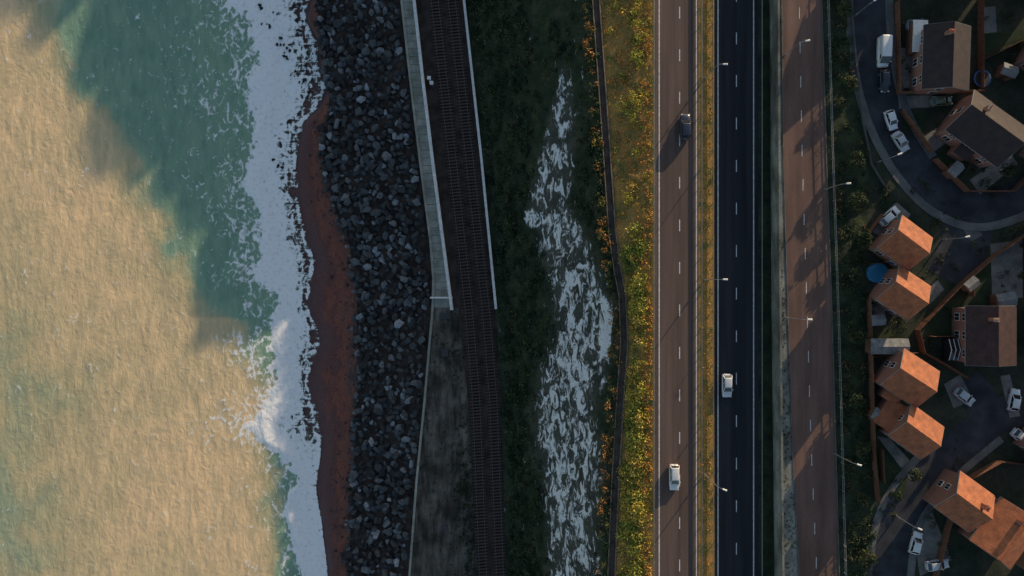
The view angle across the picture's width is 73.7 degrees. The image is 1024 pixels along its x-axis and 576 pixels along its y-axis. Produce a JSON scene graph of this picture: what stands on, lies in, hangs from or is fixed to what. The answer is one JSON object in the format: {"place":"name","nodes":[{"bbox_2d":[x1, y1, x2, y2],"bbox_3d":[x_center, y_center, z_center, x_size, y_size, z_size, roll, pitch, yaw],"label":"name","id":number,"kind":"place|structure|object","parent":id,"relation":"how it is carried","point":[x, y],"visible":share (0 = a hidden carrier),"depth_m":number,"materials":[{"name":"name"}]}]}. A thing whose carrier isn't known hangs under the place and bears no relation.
{"place":"outdoors","nodes":[
{"label":"outdoors","id":0,"kind":"place"},
{"bbox_2d":[0,0,327,575],"bbox_3d":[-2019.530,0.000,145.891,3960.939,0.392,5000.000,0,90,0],"label":"sea","id":1,"kind":"structure","parent":0,"point":[153,329],"depth_m":146.00,"materials":[{"name":"liquid"}]},
{"bbox_2d":[275,0,317,442],"bbox_3d":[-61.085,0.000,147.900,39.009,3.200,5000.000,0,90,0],"label":"beach","id":2,"kind":"structure","parent":0,"point":[306,103],"depth_m":146.38,"materials":[{"name":"sand"}]},
{"bbox_2d":[287,0,328,575],"bbox_3d":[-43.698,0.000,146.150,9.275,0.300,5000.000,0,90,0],"label":"beach","id":3,"kind":"structure","parent":0,"point":[293,192],"depth_m":146.10,"materials":[{"name":"sand"}]},
{"bbox_2d":[298,0,357,575],"bbox_3d":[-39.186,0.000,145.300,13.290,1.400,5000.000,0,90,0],"label":"beach","id":4,"kind":"structure","parent":0,"point":[329,313],"depth_m":145.37,"materials":[{"name":"sand"}]},
{"bbox_2d":[309,0,431,575],"bbox_3d":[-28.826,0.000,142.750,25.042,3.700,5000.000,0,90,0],"label":"rock slope ground","id":5,"kind":"structure","parent":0,"point":[423,243],"depth_m":142.59,"materials":[{"name":"stone"}]},
{"bbox_2d":[400,0,434,575],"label":"seawall kerb","id":6,"kind":"structure","parent":5,"relation":"on","point":[433,283],"depth_m":140.20,"materials":[{"name":"concrete"}]},
{"bbox_2d":[403,0,469,575],"bbox_3d":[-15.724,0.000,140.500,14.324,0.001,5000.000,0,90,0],"label":"promenade","id":7,"kind":"structure","parent":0,"point":[429,559],"depth_m":140.50,"materials":[{"name":"concrete"}]},
{"bbox_2d":[412,0,453,309],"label":"seawall parapet","id":8,"kind":"structure","parent":7,"relation":"on","point":[432,154],"depth_m":139.40,"materials":[{"name":"concrete"}]},
{"bbox_2d":[413,314,478,575],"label":"yard scrub","id":9,"kind":"object","parent":7,"relation":"on","point":[461,493],"visible":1,"depth_m":140.35,"materials":[{"name":"green plant"}]},
{"bbox_2d":[416,0,476,575],"bbox_3d":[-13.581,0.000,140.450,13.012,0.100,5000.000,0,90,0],"label":"railway side","id":10,"kind":"object","parent":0,"point":[441,192],"visible":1,"depth_m":140.44,"materials":[{"name":"concrete"}]},
{"bbox_2d":[422,0,505,575],"bbox_3d":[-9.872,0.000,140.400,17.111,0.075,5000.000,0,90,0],"label":"railway ballast","id":11,"kind":"structure","parent":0,"point":[448,198],"depth_m":140.40,"materials":[{"name":"gravel"}]},
{"bbox_2d":[429,0,488,575],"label":"railway track","id":12,"kind":"structure","parent":11,"relation":"on","point":[463,294],"depth_m":140.18,"materials":[{"name":"metal"}]},
{"bbox_2d":[446,0,505,575],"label":"railway track","id":13,"kind":"structure","parent":11,"relation":"on","point":[480,291],"depth_m":140.18,"materials":[{"name":"metal"}]},
{"bbox_2d":[463,0,496,308],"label":"trackside wall","id":14,"kind":"structure","parent":11,"relation":"on","point":[480,152],"depth_m":139.40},
{"bbox_2d":[465,0,516,575],"bbox_3d":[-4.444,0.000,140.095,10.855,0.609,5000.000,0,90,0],"label":"slope foot","id":15,"kind":"object","parent":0,"point":[479,83],"visible":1,"depth_m":140.11},
{"bbox_2d":[477,0,619,575],"bbox_3d":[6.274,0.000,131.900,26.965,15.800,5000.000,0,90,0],"label":"coastal slope","id":16,"kind":"structure","parent":0,"point":[569,425],"depth_m":130.89,"materials":[{"name":"plant"}]},
{"bbox_2d":[466,0,621,575],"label":"slope scrub bushes","id":17,"kind":"object","parent":16,"relation":"on","point":[520,167],"visible":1,"depth_m":136.22,"materials":[{"name":"green plant"}]},
{"bbox_2d":[580,0,621,573],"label":"crest scrub","id":18,"kind":"object","parent":16,"relation":"on","point":[617,332],"visible":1,"depth_m":123.77,"materials":[{"name":"green plant"}]},
{"bbox_2d":[593,0,626,575],"bbox_3d":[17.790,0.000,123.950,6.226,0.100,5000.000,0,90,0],"label":"footpath","id":19,"kind":"structure","parent":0,"point":[619,283],"depth_m":123.95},
{"bbox_2d":[592,0,620,575],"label":"footpath kerb","id":20,"kind":"structure","parent":19,"relation":"on","point":[617,290],"depth_m":123.75,"materials":[{"name":"concrete"}]},
{"bbox_2d":[599,0,627,575],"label":"footpath kerb","id":21,"kind":"structure","parent":19,"relation":"on","point":[623,286],"depth_m":123.60,"materials":[{"name":"concrete"}]},
{"bbox_2d":[600,0,651,575],"bbox_3d":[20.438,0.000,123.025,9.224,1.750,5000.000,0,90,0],"label":"grass verge","id":22,"kind":"object","parent":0,"point":[632,213],"depth_m":123.01,"materials":[{"name":"plant"}]},
{"bbox_2d":[604,0,649,575],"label":"gorse bushes","id":23,"kind":"object","parent":22,"relation":"on","point":[635,291],"visible":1,"depth_m":122.43,"materials":[{"name":"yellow plant"}]},
{"bbox_2d":[601,0,654,575],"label":"bracken","id":24,"kind":"object","parent":22,"relation":"on","point":[632,163],"visible":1,"depth_m":122.72,"materials":[{"name":"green plant"}]},
{"bbox_2d":[640,0,652,574],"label":"verge grass","id":25,"kind":"structure","parent":22,"relation":"on","point":[648,380],"depth_m":122.07,"materials":[{"name":"yellow plant"}]},
{"bbox_2d":[652,0,654,575],"bbox_3d":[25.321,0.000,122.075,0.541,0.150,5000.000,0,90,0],"label":"road edge","id":26,"kind":"object","parent":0,"point":[653,290],"visible":1,"depth_m":122.08,"materials":[{"name":"asphalt"}]},
{"bbox_2d":[659,0,659,575],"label":"edge line","id":27,"kind":"object","parent":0,"point":[659,287],"visible":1,"depth_m":121.99,"materials":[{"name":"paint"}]},
{"bbox_2d":[655,0,697,575],"bbox_3d":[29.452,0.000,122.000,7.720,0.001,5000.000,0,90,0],"label":"road","id":28,"kind":"structure","parent":0,"point":[677,289],"depth_m":122.00,"materials":[{"name":"asphalt"}]},
{"bbox_2d":[679,114,691,139],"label":"car","id":29,"kind":"object","parent":28,"relation":"on","point":[685,126],"visible":1,"depth_m":120.81,"materials":[{"name":"paint"}]},
{"bbox_2d":[679,0,736,570],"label":"road markings","id":30,"kind":"object","parent":28,"relation":"on","point":[736,290],"visible":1,"depth_m":121.99,"materials":[{"name":"paint"}]},
{"bbox_2d":[696,0,696,575],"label":"edge line","id":31,"kind":"object","parent":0,"point":[696,287],"visible":1,"depth_m":121.99,"materials":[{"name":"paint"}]},
{"bbox_2d":[698,0,712,575],"bbox_3d":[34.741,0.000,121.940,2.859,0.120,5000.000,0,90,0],"label":"central reservation","id":32,"kind":"structure","parent":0,"point":[707,240],"depth_m":121.92,"materials":[{"name":"soil"}]},
{"bbox_2d":[701,0,702,575],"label":"crash barrier","id":33,"kind":"object","parent":32,"relation":"on","point":[701,287],"visible":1,"depth_m":121.34,"materials":[{"name":"metal"}]},
{"bbox_2d":[702,1,712,572],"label":"reservation grass","id":34,"kind":"structure","parent":32,"relation":"on","point":[707,282],"depth_m":121.85,"materials":[{"name":"yellow plant"}]},
{"bbox_2d":[713,0,713,575],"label":"crash barrier","id":35,"kind":"object","parent":32,"relation":"on","point":[713,288],"visible":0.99,"depth_m":121.22,"materials":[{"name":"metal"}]},
{"bbox_2d":[714,0,757,575],"bbox_3d":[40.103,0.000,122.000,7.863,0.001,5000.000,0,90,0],"label":"road far carriageway","id":36,"kind":"structure","parent":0,"point":[735,229],"depth_m":122.00,"materials":[{"name":"asphalt"}]},
{"bbox_2d":[717,0,718,575],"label":"edge line","id":37,"kind":"object","parent":36,"relation":"on","point":[718,288],"visible":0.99,"depth_m":121.99,"materials":[{"name":"paint"}]},
{"bbox_2d":[753,0,753,575],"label":"edge line","id":38,"kind":"object","parent":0,"point":[753,287],"visible":1,"depth_m":121.99,"materials":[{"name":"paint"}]},
{"bbox_2d":[758,0,773,575],"bbox_3d":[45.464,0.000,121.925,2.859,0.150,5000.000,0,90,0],"label":"verge","id":39,"kind":"structure","parent":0,"point":[768,522],"depth_m":121.90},
{"bbox_2d":[761,0,762,575],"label":"crash barrier","id":40,"kind":"object","parent":39,"relation":"on","point":[762,287],"visible":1,"depth_m":121.22,"materials":[{"name":"metal"}]},
{"bbox_2d":[770,0,779,575],"bbox_3d":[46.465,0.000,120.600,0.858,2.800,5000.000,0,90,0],"label":"retaining wall","id":41,"kind":"structure","parent":39,"relation":"on","point":[774,307],"depth_m":120.58,"materials":[{"name":"concrete"}]},
{"bbox_2d":[776,120,780,575],"bbox_3d":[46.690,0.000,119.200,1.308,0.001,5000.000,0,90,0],"label":"retaining wall coping","id":42,"kind":"object","parent":41,"relation":"on","point":[777,306],"visible":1,"depth_m":119.20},
{"bbox_2d":[776,0,784,575],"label":"parapet wall","id":43,"kind":"structure","parent":42,"relation":"on","point":[779,286],"depth_m":118.35,"materials":[{"name":"concrete"}]},
{"bbox_2d":[780,0,798,575],"bbox_3d":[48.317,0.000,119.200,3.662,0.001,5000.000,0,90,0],"label":"verge","id":44,"kind":"structure","parent":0,"point":[790,555],"depth_m":119.20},
{"bbox_2d":[782,0,838,575],"bbox_3d":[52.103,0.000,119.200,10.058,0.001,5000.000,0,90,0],"label":"road","id":45,"kind":"structure","parent":0,"point":[806,205],"depth_m":119.20,"materials":[{"name":"asphalt"}]},
{"bbox_2d":[781,0,799,575],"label":"kerb","id":46,"kind":"structure","parent":45,"relation":"on","point":[787,287],"depth_m":119.08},
{"bbox_2d":[821,0,839,575],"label":"kerb","id":47,"kind":"structure","parent":45,"relation":"on","point":[830,286],"depth_m":119.08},
{"bbox_2d":[822,0,874,575],"bbox_3d":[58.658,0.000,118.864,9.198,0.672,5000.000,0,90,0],"label":"roadside bank","id":48,"kind":"structure","parent":0,"point":[844,146],"depth_m":118.82,"materials":[{"name":"plant"}]},
{"bbox_2d":[827,0,846,575],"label":"bank fence","id":49,"kind":"object","parent":48,"relation":"on","point":[834,214],"visible":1,"depth_m":118.32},
{"bbox_2d":[826,0,878,575],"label":"bank shrubs","id":50,"kind":"object","parent":48,"relation":"on","point":[841,218],"visible":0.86,"depth_m":118.57,"materials":[{"name":"green plant"}]},
{"bbox_2d":[865,456,919,575],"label":"pavement","id":51,"kind":"structure","parent":0,"point":[903,474],"depth_m":118.77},
{"bbox_2d":[885,0,936,158],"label":"pavement","id":52,"kind":"structure","parent":0,"point":[890,30],"depth_m":118.76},
{"bbox_2d":[898,95,931,108],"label":"driveway","id":53,"kind":"structure","parent":0,"point":[919,101],"depth_m":118.85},
{"bbox_2d":[912,513,951,575],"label":"driveway","id":54,"kind":"structure","parent":0,"point":[931,538],"depth_m":118.85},
{"bbox_2d":[845,0,1023,230],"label":"pavement","id":55,"kind":"structure","parent":0,"point":[907,188],"depth_m":118.77,"materials":[{"name":"concrete"}]},
{"bbox_2d":[853,0,1023,221],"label":"estate road","id":56,"kind":"structure","parent":0,"point":[913,163],"depth_m":118.88,"materials":[{"name":"asphalt"}]},
{"bbox_2d":[875,35,892,67],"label":"white van","id":57,"kind":"object","parent":56,"relation":"on","point":[884,46],"visible":1,"depth_m":117.17,"materials":[{"name":"paint"}]},
{"bbox_2d":[858,0,1023,575],"bbox_3d":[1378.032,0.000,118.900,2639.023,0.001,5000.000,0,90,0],"label":"estate ground","id":58,"kind":"structure","parent":0,"point":[1005,481],"depth_m":118.90,"materials":[{"name":"plant"}]},
{"bbox_2d":[850,0,886,187],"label":"panels","id":59,"kind":"object","parent":58,"relation":"on","point":[870,158],"visible":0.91,"depth_m":118.47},
{"bbox_2d":[866,297,880,503],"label":"garden fence","id":60,"kind":"object","parent":58,"relation":"on","point":[872,403],"visible":0.99,"depth_m":117.97,"materials":[{"name":"wood"}]},
{"bbox_2d":[866,263,887,282],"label":"paddling pool","id":61,"kind":"structure","parent":58,"relation":"on","point":[875,273],"depth_m":118.07,"materials":[{"name":"plastic"}]},
{"bbox_2d":[868,269,898,315],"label":"walls","id":62,"kind":"structure","parent":58,"relation":"on","point":[878,289],"depth_m":116.70,"materials":[{"name":"red brick"}]},
{"bbox_2d":[877,283,927,319],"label":"roof slope","id":63,"kind":"structure","parent":62,"relation":"on","point":[901,301],"depth_m":113.41,"materials":[{"name":"tile"}]},
{"bbox_2d":[897,265,930,302],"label":"roof slope","id":64,"kind":"structure","parent":62,"relation":"on","point":[913,283],"depth_m":113.42,"materials":[{"name":"tile"}]},
{"bbox_2d":[868,219,899,266],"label":"walls","id":65,"kind":"structure","parent":58,"relation":"on","point":[880,239],"depth_m":116.89,"materials":[{"name":"red brick"}]},
{"bbox_2d":[878,231,928,270],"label":"roof slope","id":66,"kind":"structure","parent":65,"relation":"on","point":[902,250],"depth_m":113.41,"materials":[{"name":"tile"}]},
{"bbox_2d":[899,215,932,252],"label":"roof slope","id":67,"kind":"structure","parent":65,"relation":"on","point":[916,233],"depth_m":113.43,"materials":[{"name":"tile"}]},
{"bbox_2d":[865,338,909,353],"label":"shed","id":68,"kind":"structure","parent":58,"relation":"on","point":[884,345],"depth_m":116.45,"materials":[{"name":"wood"}]},
{"bbox_2d":[874,351,902,400],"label":"walls","id":69,"kind":"structure","parent":58,"relation":"on","point":[883,373],"depth_m":116.40,"materials":[{"name":"red brick"}]},
{"bbox_2d":[881,369,935,407],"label":"roof slope","id":70,"kind":"structure","parent":69,"relation":"on","point":[904,386],"depth_m":113.44,"materials":[{"name":"tile"}]},
{"bbox_2d":[901,348,939,390],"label":"roof slope","id":71,"kind":"structure","parent":69,"relation":"on","point":[920,369],"depth_m":113.45,"materials":[{"name":"tile"}]},
{"bbox_2d":[878,453,906,499],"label":"lawn","id":72,"kind":"structure","parent":58,"relation":"on","point":[890,466],"depth_m":118.87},
{"bbox_2d":[873,328,911,343],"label":"lawn","id":73,"kind":"structure","parent":58,"relation":"on","point":[897,333],"depth_m":118.87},
{"bbox_2d":[878,404,909,449],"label":"walls","id":74,"kind":"structure","parent":58,"relation":"on","point":[898,423],"depth_m":115.24,"materials":[{"name":"red brick"}]},
{"bbox_2d":[873,401,906,431],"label":"lean to roof","id":75,"kind":"object","parent":74,"relation":"on","point":[890,413],"visible":1,"depth_m":116.08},
{"bbox_2d":[888,423,938,458],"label":"roof slope","id":76,"kind":"structure","parent":74,"relation":"on","point":[912,440],"depth_m":113.55,"materials":[{"name":"tile"}]},
{"bbox_2d":[908,404,943,444],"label":"roof slope","id":77,"kind":"structure","parent":74,"relation":"on","point":[925,423],"depth_m":113.54,"materials":[{"name":"tile"}]},
{"bbox_2d":[894,0,901,94],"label":"garden fence","id":78,"kind":"object","parent":58,"relation":"on","point":[897,11],"visible":1,"depth_m":117.97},
{"bbox_2d":[877,436,919,479],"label":"patio","id":79,"kind":"structure","parent":58,"relation":"on","point":[898,455],"depth_m":118.86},
{"bbox_2d":[901,48,910,87],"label":"patio","id":80,"kind":"structure","parent":58,"relation":"on","point":[905,75],"depth_m":118.86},
{"bbox_2d":[905,20,927,55],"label":"conservatory","id":81,"kind":"object","parent":58,"relation":"on","point":[912,39],"visible":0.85,"depth_m":116.45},
{"bbox_2d":[899,109,933,151],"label":"garden fence","id":82,"kind":"object","parent":58,"relation":"on","point":[915,129],"visible":1,"depth_m":117.95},
{"bbox_2d":[910,30,960,94],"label":"walls","id":83,"kind":"structure","parent":58,"relation":"on","point":[915,71],"depth_m":116.91,"materials":[{"name":"red brick"}]},
{"bbox_2d":[922,22,952,88],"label":"roof slope","id":84,"kind":"structure","parent":83,"relation":"on","point":[937,58],"depth_m":113.68,"materials":[{"name":"tile"}]},
{"bbox_2d":[953,22,970,90],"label":"roof slope","id":85,"kind":"structure","parent":83,"relation":"on","point":[962,47],"depth_m":113.67,"materials":[{"name":"tile"}]},
{"bbox_2d":[923,468,958,504],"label":"walls","id":86,"kind":"structure","parent":58,"relation":"on","point":[935,494],"depth_m":116.40,"materials":[{"name":"red brick"}]},
{"bbox_2d":[934,494,990,531],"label":"roof slope","id":87,"kind":"structure","parent":86,"relation":"on","point":[961,512],"depth_m":113.37,"materials":[{"name":"tile"}]},
{"bbox_2d":[957,471,994,517],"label":"roof slope","id":88,"kind":"structure","parent":86,"relation":"on","point":[976,494],"depth_m":113.46,"materials":[{"name":"tile"}]},
{"bbox_2d":[862,9,1023,567],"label":"garden shrubs","id":89,"kind":"object","parent":58,"relation":"on","point":[938,260],"visible":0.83,"depth_m":118.57,"materials":[{"name":"green plant"}]},
{"bbox_2d":[929,298,960,335],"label":"lawn","id":90,"kind":"structure","parent":58,"relation":"on","point":[940,322],"depth_m":118.87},
{"bbox_2d":[941,338,961,359],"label":"conservatory","id":91,"kind":"object","parent":58,"relation":"on","point":[952,348],"visible":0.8,"depth_m":116.75,"materials":[{"name":"clear glass"}]},
{"bbox_2d":[952,308,964,361],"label":"walls","id":92,"kind":"structure","parent":58,"relation":"on","point":[958,325],"depth_m":116.55,"materials":[{"name":"red brick"}]},
{"bbox_2d":[966,306,996,366],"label":"roof slope","id":93,"kind":"structure","parent":92,"relation":"on","point":[981,339],"depth_m":113.67,"materials":[{"name":"brown tile"}]},
{"bbox_2d":[999,306,1016,366],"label":"roof slope","id":94,"kind":"structure","parent":92,"relation":"on","point":[1008,336],"depth_m":113.73,"materials":[{"name":"brown tile"}]},
{"bbox_2d":[934,94,990,167],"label":"walls","id":95,"kind":"structure","parent":58,"relation":"on","point":[965,102],"depth_m":116.78,"materials":[{"name":"red brick"}]},
{"bbox_2d":[945,106,1023,166],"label":"roof slope","id":96,"kind":"structure","parent":95,"relation":"on","point":[984,136],"depth_m":113.19,"materials":[{"name":"tile"}]},
{"bbox_2d":[972,89,1023,141],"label":"roof slope","id":97,"kind":"structure","parent":95,"relation":"on","point":[1004,119],"depth_m":113.23,"materials":[{"name":"tile"}]},
{"bbox_2d":[915,233,1023,329],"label":"garden fence","id":98,"kind":"object","parent":58,"relation":"on","point":[941,304],"visible":1,"depth_m":118.01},
{"bbox_2d":[957,498,997,557],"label":"walls","id":99,"kind":"structure","parent":58,"relation":"on","point":[964,533],"depth_m":117.11,"materials":[{"name":"red brick"}]},
{"bbox_2d":[970,497,1023,559],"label":"roof slope","id":100,"kind":"structure","parent":99,"relation":"on","point":[997,535],"depth_m":113.31,"materials":[{"name":"tile"}]},
{"bbox_2d":[1002,532,1023,568],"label":"roof slope","id":101,"kind":"structure","parent":99,"relation":"on","point":[1013,555],"depth_m":113.20,"materials":[{"name":"tile"}]},
{"bbox_2d":[932,460,1023,575],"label":"garden fence","id":102,"kind":"object","parent":58,"relation":"on","point":[949,522],"visible":0.66,"depth_m":117.98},
{"bbox_2d":[977,0,984,89],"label":"garden fence","id":103,"kind":"object","parent":58,"relation":"on","point":[980,32],"visible":1,"depth_m":118.13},
{"bbox_2d":[975,264,989,305],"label":"lawn","id":104,"kind":"structure","parent":58,"relation":"on","point":[982,291],"depth_m":118.87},
{"bbox_2d":[984,6,996,32],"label":"patio","id":105,"kind":"structure","parent":58,"relation":"on","point":[990,25],"depth_m":118.86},
{"bbox_2d":[984,30,1022,52],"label":"lawn","id":106,"kind":"structure","parent":58,"relation":"on","point":[993,41],"depth_m":118.87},
{"bbox_2d":[989,291,1017,305],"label":"garden shed","id":107,"kind":"structure","parent":58,"relation":"on","point":[1006,299],"depth_m":116.71,"materials":[{"name":"wood"}]},
{"bbox_2d":[990,240,1022,297],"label":"patio","id":108,"kind":"structure","parent":58,"relation":"on","point":[1010,258],"depth_m":118.86,"materials":[{"name":"concrete"}]},
{"bbox_2d":[872,387,1023,575],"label":"estate road","id":109,"kind":"structure","parent":0,"point":[892,544],"depth_m":118.88,"materials":[{"name":"asphalt"}]},
{"bbox_2d":[907,531,923,555],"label":"car","id":110,"kind":"object","parent":109,"relation":"on","point":[915,544],"visible":1,"depth_m":117.90,"materials":[{"name":"paint"}]},
{"bbox_2d":[907,436,1003,575],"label":"pavement","id":111,"kind":"structure","parent":0,"point":[973,461],"depth_m":118.77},
{"bbox_2d":[944,375,969,407],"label":"driveway","id":112,"kind":"structure","parent":0,"point":[953,384],"depth_m":118.85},
{"bbox_2d":[926,198,991,283],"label":"estate road","id":113,"kind":"structure","parent":0,"point":[965,258],"depth_m":118.87,"materials":[{"name":"asphalt"}]},
{"bbox_2d":[962,370,1003,427],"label":"estate road","id":114,"kind":"structure","parent":0,"point":[985,407],"depth_m":118.87,"materials":[{"name":"asphalt"}]},
{"bbox_2d":[970,156,1017,193],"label":"driveway","id":115,"kind":"structure","parent":0,"point":[993,173],"depth_m":118.85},
{"bbox_2d":[993,62,1018,80],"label":"garden shed","id":116,"kind":"structure","parent":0,"point":[1005,71],"depth_m":116.82,"materials":[{"name":"wood"}]},
{"bbox_2d":[1000,374,1019,417],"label":"driveway","id":117,"kind":"structure","parent":0,"point":[1006,382],"depth_m":118.85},
{"bbox_2d":[1006,388,1021,411],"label":"car","id":118,"kind":"object","parent":117,"relation":"on","point":[1014,401],"visible":1,"depth_m":117.90,"materials":[{"name":"paint"}]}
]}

